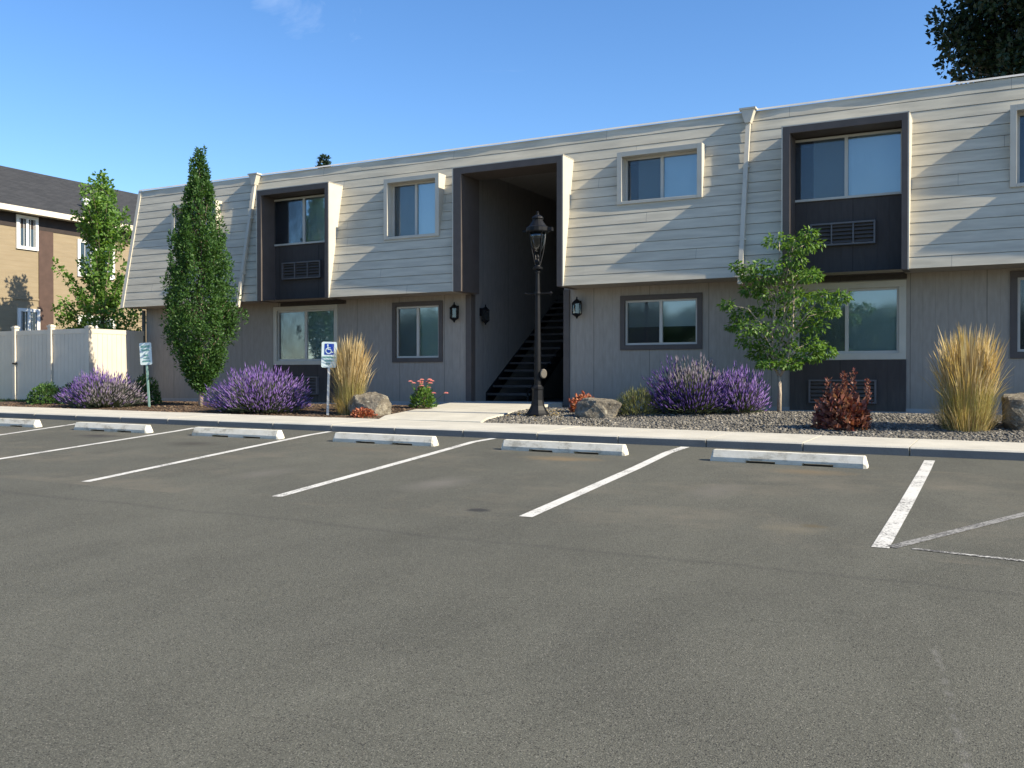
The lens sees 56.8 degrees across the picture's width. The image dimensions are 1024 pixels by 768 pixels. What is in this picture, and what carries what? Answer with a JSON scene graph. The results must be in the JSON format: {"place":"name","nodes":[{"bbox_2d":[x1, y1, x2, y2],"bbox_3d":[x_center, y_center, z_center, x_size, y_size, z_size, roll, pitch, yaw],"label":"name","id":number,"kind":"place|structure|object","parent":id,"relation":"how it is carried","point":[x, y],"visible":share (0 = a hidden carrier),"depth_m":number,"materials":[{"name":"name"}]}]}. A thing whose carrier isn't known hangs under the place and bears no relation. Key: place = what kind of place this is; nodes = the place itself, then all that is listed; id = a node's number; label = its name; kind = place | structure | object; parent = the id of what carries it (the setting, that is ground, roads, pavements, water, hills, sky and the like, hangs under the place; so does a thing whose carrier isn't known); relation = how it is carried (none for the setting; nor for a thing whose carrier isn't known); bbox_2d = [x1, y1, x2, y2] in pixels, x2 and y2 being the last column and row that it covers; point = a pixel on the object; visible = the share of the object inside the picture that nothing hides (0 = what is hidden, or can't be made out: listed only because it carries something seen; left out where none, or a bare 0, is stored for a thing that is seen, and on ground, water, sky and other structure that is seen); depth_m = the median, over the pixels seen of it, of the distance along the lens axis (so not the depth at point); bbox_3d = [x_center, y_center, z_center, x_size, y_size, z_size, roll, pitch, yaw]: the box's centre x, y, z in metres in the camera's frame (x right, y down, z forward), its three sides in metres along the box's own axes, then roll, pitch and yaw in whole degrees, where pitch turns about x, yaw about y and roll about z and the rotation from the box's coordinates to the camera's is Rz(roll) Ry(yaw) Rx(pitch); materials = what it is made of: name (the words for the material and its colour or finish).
{"place":"outdoors","nodes":[
{"label":"outdoors","id":0,"kind":"place"},
{"bbox_2d":[0,398,56,401],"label":"lawn grass","id":1,"kind":"structure","parent":0,"point":[8,399],"depth_m":24.74,"materials":[{"name":"green plant"}]},
{"bbox_2d":[0,165,144,401],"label":"tan building","id":2,"kind":"structure","parent":0,"point":[38,230],"depth_m":33.28,"materials":[{"name":"brown paint"}]},
{"bbox_2d":[16,214,38,250],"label":"window","id":3,"kind":"structure","parent":2,"relation":"in","point":[26,238],"depth_m":32.54,"materials":[{"name":"clear glass"}]},
{"bbox_2d":[17,308,39,330],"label":"window","id":4,"kind":"structure","parent":2,"relation":"in","point":[27,319],"depth_m":32.58,"materials":[{"name":"clear glass"}]},
{"bbox_2d":[77,239,114,279],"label":"window","id":5,"kind":"structure","parent":2,"relation":"in","point":[81,248],"depth_m":34.54,"materials":[{"name":"clear glass"}]},
{"bbox_2d":[77,315,114,328],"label":"window","id":6,"kind":"structure","parent":2,"relation":"in","point":[96,327],"depth_m":34.98,"materials":[{"name":"clear glass"}]},
{"bbox_2d":[0,400,431,418],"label":"mulch bed","id":7,"kind":"object","parent":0,"point":[205,409],"visible":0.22,"depth_m":20.24,"materials":[{"name":"brown wood"}]},
{"bbox_2d":[25,381,63,404],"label":"shrub","id":8,"kind":"object","parent":7,"relation":"on","point":[46,389],"visible":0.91,"depth_m":23.04,"materials":[{"name":"green plant"}]},
{"bbox_2d":[57,381,74,403],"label":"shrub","id":9,"kind":"object","parent":7,"relation":"on","point":[66,385],"visible":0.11,"depth_m":23.03,"materials":[{"name":"purple plant"}]},
{"bbox_2d":[52,362,151,408],"bbox_3d":[-9.370,0.015,21.722,2.341,1.054,1.710,0,0,28],"label":"lavender","id":10,"kind":"object","parent":7,"relation":"on","point":[103,390],"visible":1,"depth_m":21.39,"materials":[{"name":"purple plant"}]},
{"bbox_2d":[139,342,151,406],"bbox_3d":[-8.264,-0.191,21.468,0.285,1.490,0.034,-3,0,7],"label":"parking sign","id":11,"kind":"object","parent":7,"relation":"on","point":[145,354],"visible":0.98,"depth_m":21.46,"materials":[{"name":"white metal"}]},
{"bbox_2d":[131,373,162,404],"bbox_3d":[-8.673,0.128,22.402,0.997,0.775,0.771,0,0,28],"label":"shrub","id":12,"kind":"object","parent":7,"relation":"on","point":[153,387],"visible":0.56,"depth_m":22.32,"materials":[{"name":"green plant"}]},
{"bbox_2d":[158,145,248,405],"bbox_3d":[-7.175,-2.474,21.704,1.876,6.028,1.867,0,0,13],"label":"columnar tree","id":13,"kind":"object","parent":7,"relation":"on","point":[203,248],"visible":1,"depth_m":21.40,"materials":[{"name":"green plant"}]},
{"bbox_2d":[199,363,312,412],"bbox_3d":[-5.173,0.038,19.280,2.558,1.093,1.906,0,0,28],"label":"lavender","id":14,"kind":"object","parent":7,"relation":"on","point":[256,393],"visible":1,"depth_m":18.96,"materials":[{"name":"purple plant"}]},
{"bbox_2d":[321,342,336,414],"bbox_3d":[-3.571,-0.095,18.444,0.305,1.450,0.038,2,1,7],"label":"parking sign","id":15,"kind":"object","parent":7,"relation":"on","point":[327,359],"visible":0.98,"depth_m":18.43,"materials":[{"name":"metal"}]},
{"bbox_2d":[350,407,377,417],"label":"coral plant","id":16,"kind":"object","parent":7,"relation":"on","point":[360,411],"visible":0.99,"depth_m":17.71,"materials":[{"name":"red plant"}]},
{"bbox_2d":[347,392,391,415],"bbox_3d":[-2.756,0.489,18.226,0.881,0.682,0.536,0,1,39],"label":"rock","id":17,"kind":"object","parent":7,"relation":"on","point":[379,404],"visible":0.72,"depth_m":18.02,"materials":[{"name":"grey stone"}]},
{"bbox_2d":[408,378,447,407],"bbox_3d":[-1.711,0.205,19.335,1.014,0.637,0.547,0,0,28],"label":"coneflower","id":18,"kind":"object","parent":7,"relation":"on","point":[425,394],"visible":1,"depth_m":19.32,"materials":[{"name":"green plant"}]},
{"bbox_2d":[328,334,378,414],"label":"ornamental grass","id":19,"kind":"object","parent":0,"point":[349,373],"depth_m":18.30,"materials":[{"name":"plant"}]},
{"bbox_2d":[380,401,563,422],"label":"entrance walk","id":20,"kind":"structure","parent":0,"point":[471,411],"depth_m":18.20,"materials":[{"name":"concrete"}]},
{"bbox_2d":[0,0,1002,193],"label":"sky","id":21,"kind":"structure","parent":0,"point":[129,89],"materials":[{"name":"blue"}]},
{"bbox_2d":[0,417,1023,767],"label":"parking lot","id":22,"kind":"structure","parent":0,"point":[692,607],"depth_m":5.13,"materials":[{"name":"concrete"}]},
{"bbox_2d":[0,418,41,427],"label":"wheel stop","id":23,"kind":"object","parent":22,"relation":"on","point":[20,422],"visible":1,"depth_m":17.13,"materials":[{"name":"white concrete"}]},
{"bbox_2d":[0,424,73,434],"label":"parking line","id":24,"kind":"object","parent":22,"relation":"on","point":[35,429],"visible":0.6,"depth_m":16.48,"materials":[{"name":"paint"}]},
{"bbox_2d":[0,428,192,458],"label":"parking line","id":25,"kind":"object","parent":22,"relation":"on","point":[92,444],"visible":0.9,"depth_m":13.87,"materials":[{"name":"paint"}]},
{"bbox_2d":[74,422,152,432],"bbox_3d":[-6.758,0.735,16.027,1.750,0.135,0.160,1,3,27],"label":"wheel stop","id":26,"kind":"object","parent":22,"relation":"on","point":[119,427],"visible":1,"depth_m":15.93,"materials":[{"name":"white concrete"}]},
{"bbox_2d":[81,431,331,481],"bbox_3d":[-3.784,0.906,12.777,0.174,0.226,5.588,0,0,16],"label":"parking line","id":27,"kind":"object","parent":22,"relation":"on","point":[119,474],"visible":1,"depth_m":11.92,"materials":[{"name":"paint"}]},
{"bbox_2d":[192,427,284,438],"bbox_3d":[-4.283,0.763,14.762,1.750,0.135,0.160,1,3,26],"label":"wheel stop","id":28,"kind":"object","parent":22,"relation":"on","point":[239,432],"visible":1,"depth_m":14.66,"materials":[{"name":"white concrete"}]},
{"bbox_2d":[274,438,496,496],"bbox_3d":[-1.296,0.933,11.514,0.212,0.221,5.451,0,0,21],"label":"parking line","id":29,"kind":"object","parent":22,"relation":"on","point":[352,475],"visible":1,"depth_m":10.69,"materials":[{"name":"paint"}]},
{"bbox_2d":[333,432,438,445],"bbox_3d":[-1.824,0.787,13.545,1.750,0.135,0.160,1,3,28],"label":"wheel stop","id":30,"kind":"object","parent":22,"relation":"on","point":[416,440],"visible":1,"depth_m":13.46,"materials":[{"name":"white concrete"}]},
{"bbox_2d":[501,439,628,455],"bbox_3d":[0.659,0.816,12.231,1.750,0.135,0.160,1,3,28],"label":"wheel stop","id":31,"kind":"object","parent":22,"relation":"on","point":[571,447],"visible":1,"depth_m":12.15,"materials":[{"name":"white concrete"}]},
{"bbox_2d":[520,447,687,516],"bbox_3d":[1.187,0.962,10.214,0.172,0.215,5.335,0,0,24],"label":"parking line","id":32,"kind":"object","parent":22,"relation":"on","point":[548,506],"visible":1,"depth_m":9.38,"materials":[{"name":"paint"}]},
{"bbox_2d":[710,449,868,468],"bbox_3d":[3.139,0.849,10.820,1.750,0.135,0.160,1,3,29],"label":"wheel stop","id":33,"kind":"object","parent":22,"relation":"on","point":[801,459],"visible":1,"depth_m":10.73,"materials":[{"name":"white concrete"}]},
{"bbox_2d":[871,460,934,547],"bbox_3d":[3.676,1.000,8.710,0.122,0.202,5.031,0,0,27],"label":"parking line","id":34,"kind":"object","parent":22,"relation":"on","point":[885,538],"visible":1,"depth_m":7.88,"materials":[{"name":"paint"}]},
{"bbox_2d":[888,512,1023,547],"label":"faded line","id":35,"kind":"object","parent":22,"relation":"on","point":[946,533],"visible":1,"depth_m":6.98,"materials":[{"name":"paint"}]},
{"bbox_2d":[912,548,1023,560],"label":"chipped line","id":36,"kind":"object","parent":22,"relation":"on","point":[967,554],"visible":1,"depth_m":6.24,"materials":[{"name":"paint"}]},
{"bbox_2d":[0,406,1023,455],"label":"curb","id":37,"kind":"structure","parent":0,"point":[856,441],"depth_m":14.20,"materials":[{"name":"concrete"}]},
{"bbox_2d":[0,413,1023,460],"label":"kerb face","id":38,"kind":"object","parent":37,"relation":"attached to","point":[1015,456],"visible":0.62,"depth_m":13.39},
{"bbox_2d":[483,410,1023,442],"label":"gravel bed","id":39,"kind":"object","parent":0,"point":[827,430],"visible":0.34,"depth_m":14.69,"materials":[{"name":"grey gravel"}]},
{"bbox_2d":[523,211,552,416],"bbox_3d":[0.480,-1.272,17.181,0.452,3.730,0.467,0,0,-27],"label":"street lamp","id":40,"kind":"object","parent":39,"relation":"on","point":[537,229],"visible":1,"depth_m":17.13,"materials":[{"name":"black metal"}]},
{"bbox_2d":[517,409,568,419],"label":"dry leaf litter","id":41,"kind":"object","parent":39,"relation":"on","point":[518,413],"visible":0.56,"depth_m":17.41,"materials":[{"name":"plant"}]},
{"bbox_2d":[120,73,1023,414],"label":"apartment building","id":42,"kind":"structure","parent":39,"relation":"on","point":[908,203],"depth_m":19.10,"materials":[{"name":"paint"}]},
{"bbox_2d":[274,194,324,245],"bbox_3d":[-4.983,-3.961,22.938,2.017,1.140,0.121,0,0,28],"label":"window","id":43,"kind":"structure","parent":42,"relation":"in","point":[298,220],"depth_m":23.00,"materials":[{"name":"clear glass"}]},
{"bbox_2d":[273,304,337,364],"bbox_3d":[-5.063,-1.199,23.361,2.010,1.450,0.165,0,0,28],"label":"window","id":44,"kind":"structure","parent":42,"relation":"in","point":[302,330],"depth_m":23.41,"materials":[{"name":"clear glass"}]},
{"bbox_2d":[393,180,434,236],"bbox_3d":[-2.120,-3.940,21.409,1.318,1.220,0.121,0,0,28],"label":"window","id":45,"kind":"structure","parent":42,"relation":"in","point":[413,203],"depth_m":21.51,"materials":[{"name":"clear glass"}]},
{"bbox_2d":[392,300,442,361],"bbox_3d":[-2.150,-1.198,21.820,1.380,1.390,0.165,0,0,28],"label":"window","id":46,"kind":"structure","parent":42,"relation":"in","point":[419,324],"depth_m":21.84,"materials":[{"name":"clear glass"}]},
{"bbox_2d":[620,293,701,349],"bbox_3d":[3.012,-1.247,19.089,1.720,1.110,0.167,0,0,28],"label":"window","id":47,"kind":"structure","parent":42,"relation":"in","point":[680,309],"depth_m":19.08,"materials":[{"name":"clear glass"}]},
{"bbox_2d":[625,151,696,200],"bbox_3d":[3.004,-4.084,18.769,1.564,0.890,0.121,0,0,28],"label":"window","id":48,"kind":"structure","parent":42,"relation":"in","point":[667,175],"depth_m":18.77,"materials":[{"name":"clear glass"}]},
{"bbox_2d":[790,280,905,359],"bbox_3d":[6.163,-1.154,17.421,2.030,1.420,0.165,0,0,28],"label":"window","id":49,"kind":"structure","parent":42,"relation":"in","point":[872,326],"depth_m":17.31,"materials":[{"name":"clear glass"}]},
{"bbox_2d":[795,128,901,202],"bbox_3d":[6.056,-3.917,17.097,1.925,1.140,0.121,0,0,28],"label":"window","id":50,"kind":"structure","parent":42,"relation":"in","point":[868,164],"depth_m":17.05,"materials":[{"name":"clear glass"}]},
{"bbox_2d":[1010,271,1023,357],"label":"window","id":51,"kind":"structure","parent":42,"relation":"in","point":[1015,276],"depth_m":16.08,"materials":[{"name":"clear glass"}]},
{"bbox_2d":[1017,113,1023,182],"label":"window","id":52,"kind":"structure","parent":42,"relation":"in","point":[1018,114],"depth_m":15.77,"materials":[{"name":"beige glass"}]},
{"bbox_2d":[568,390,593,411],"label":"coral plant","id":53,"kind":"object","parent":39,"relation":"on","point":[574,402],"visible":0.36,"depth_m":17.45,"materials":[{"name":"orange plant"}]},
{"bbox_2d":[575,397,621,417],"bbox_3d":[1.548,0.509,16.648,0.854,0.547,0.551,0,1,34],"label":"rock","id":54,"kind":"object","parent":39,"relation":"on","point":[590,407],"visible":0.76,"depth_m":16.46,"materials":[{"name":"grey stone"}]},
{"bbox_2d":[614,385,663,415],"bbox_3d":[2.221,0.275,16.697,1.010,0.616,0.825,0,0,28],"label":"olive shrub","id":55,"kind":"object","parent":39,"relation":"on","point":[633,398],"visible":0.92,"depth_m":16.57,"materials":[{"name":"green plant"}]},
{"bbox_2d":[641,352,743,413],"bbox_3d":[3.200,-0.031,16.664,1.871,1.098,1.743,0,0,28],"label":"lavender","id":56,"kind":"object","parent":39,"relation":"on","point":[682,392],"visible":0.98,"depth_m":16.40,"materials":[{"name":"purple plant"}]},
{"bbox_2d":[712,363,771,412],"bbox_3d":[3.954,0.030,16.547,1.256,0.947,1.305,0,0,28],"label":"lavender","id":57,"kind":"object","parent":39,"relation":"on","point":[751,396],"visible":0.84,"depth_m":16.30,"materials":[{"name":"purple plant"}]},
{"bbox_2d":[716,225,854,411],"bbox_3d":[4.788,-1.083,16.594,2.349,3.302,1.353,0,0,28],"label":"young tree","id":58,"kind":"object","parent":39,"relation":"on","point":[788,363],"visible":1,"depth_m":16.56,"materials":[{"name":"green plant"}]},
{"bbox_2d":[810,367,872,431],"bbox_3d":[4.915,0.224,14.092,0.778,0.956,0.896,0,0,-27],"label":"burgundy shrub","id":59,"kind":"object","parent":39,"relation":"on","point":[850,408],"visible":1,"depth_m":13.94,"materials":[{"name":"red plant"}]},
{"bbox_2d":[914,321,1012,431],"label":"ornamental grass","id":60,"kind":"object","parent":39,"relation":"on","point":[968,406],"depth_m":13.30,"materials":[{"name":"plant"}]},
{"bbox_2d":[1001,393,1023,430],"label":"rock","id":61,"kind":"object","parent":39,"relation":"on","point":[1015,413],"visible":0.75,"depth_m":13.18,"materials":[{"name":"grey stone"}]},
{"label":"lawn","id":62,"kind":"structure","parent":0,"visible":0},
{"bbox_2d":[0,324,143,400],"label":"vinyl fence","id":63,"kind":"object","parent":62,"relation":"on","point":[30,360],"visible":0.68,"depth_m":25.02,"materials":[{"name":"white plastic"}]},
{"bbox_2d":[51,169,141,330],"bbox_3d":[-13.101,-3.098,29.971,2.873,7.451,3.110,0,0,-14],"label":"maple tree","id":64,"kind":"object","parent":62,"relation":"on","point":[101,225],"visible":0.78,"depth_m":29.61,"materials":[{"name":"green plant"}]},
{"bbox_3d":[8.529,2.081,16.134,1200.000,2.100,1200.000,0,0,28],"label":"ground","id":65,"kind":"structure","parent":0,"visible":0},
{"bbox_2d":[315,154,331,167],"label":"conifer","id":66,"kind":"object","parent":65,"relation":"on","point":[326,158],"visible":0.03,"depth_m":73.31,"materials":[{"name":"green plant"}]},
{"bbox_2d":[924,0,1023,84],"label":"shade tree","id":67,"kind":"object","parent":65,"relation":"on","point":[997,50],"visible":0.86,"depth_m":28.47,"materials":[{"name":"green plant"}]}
]}

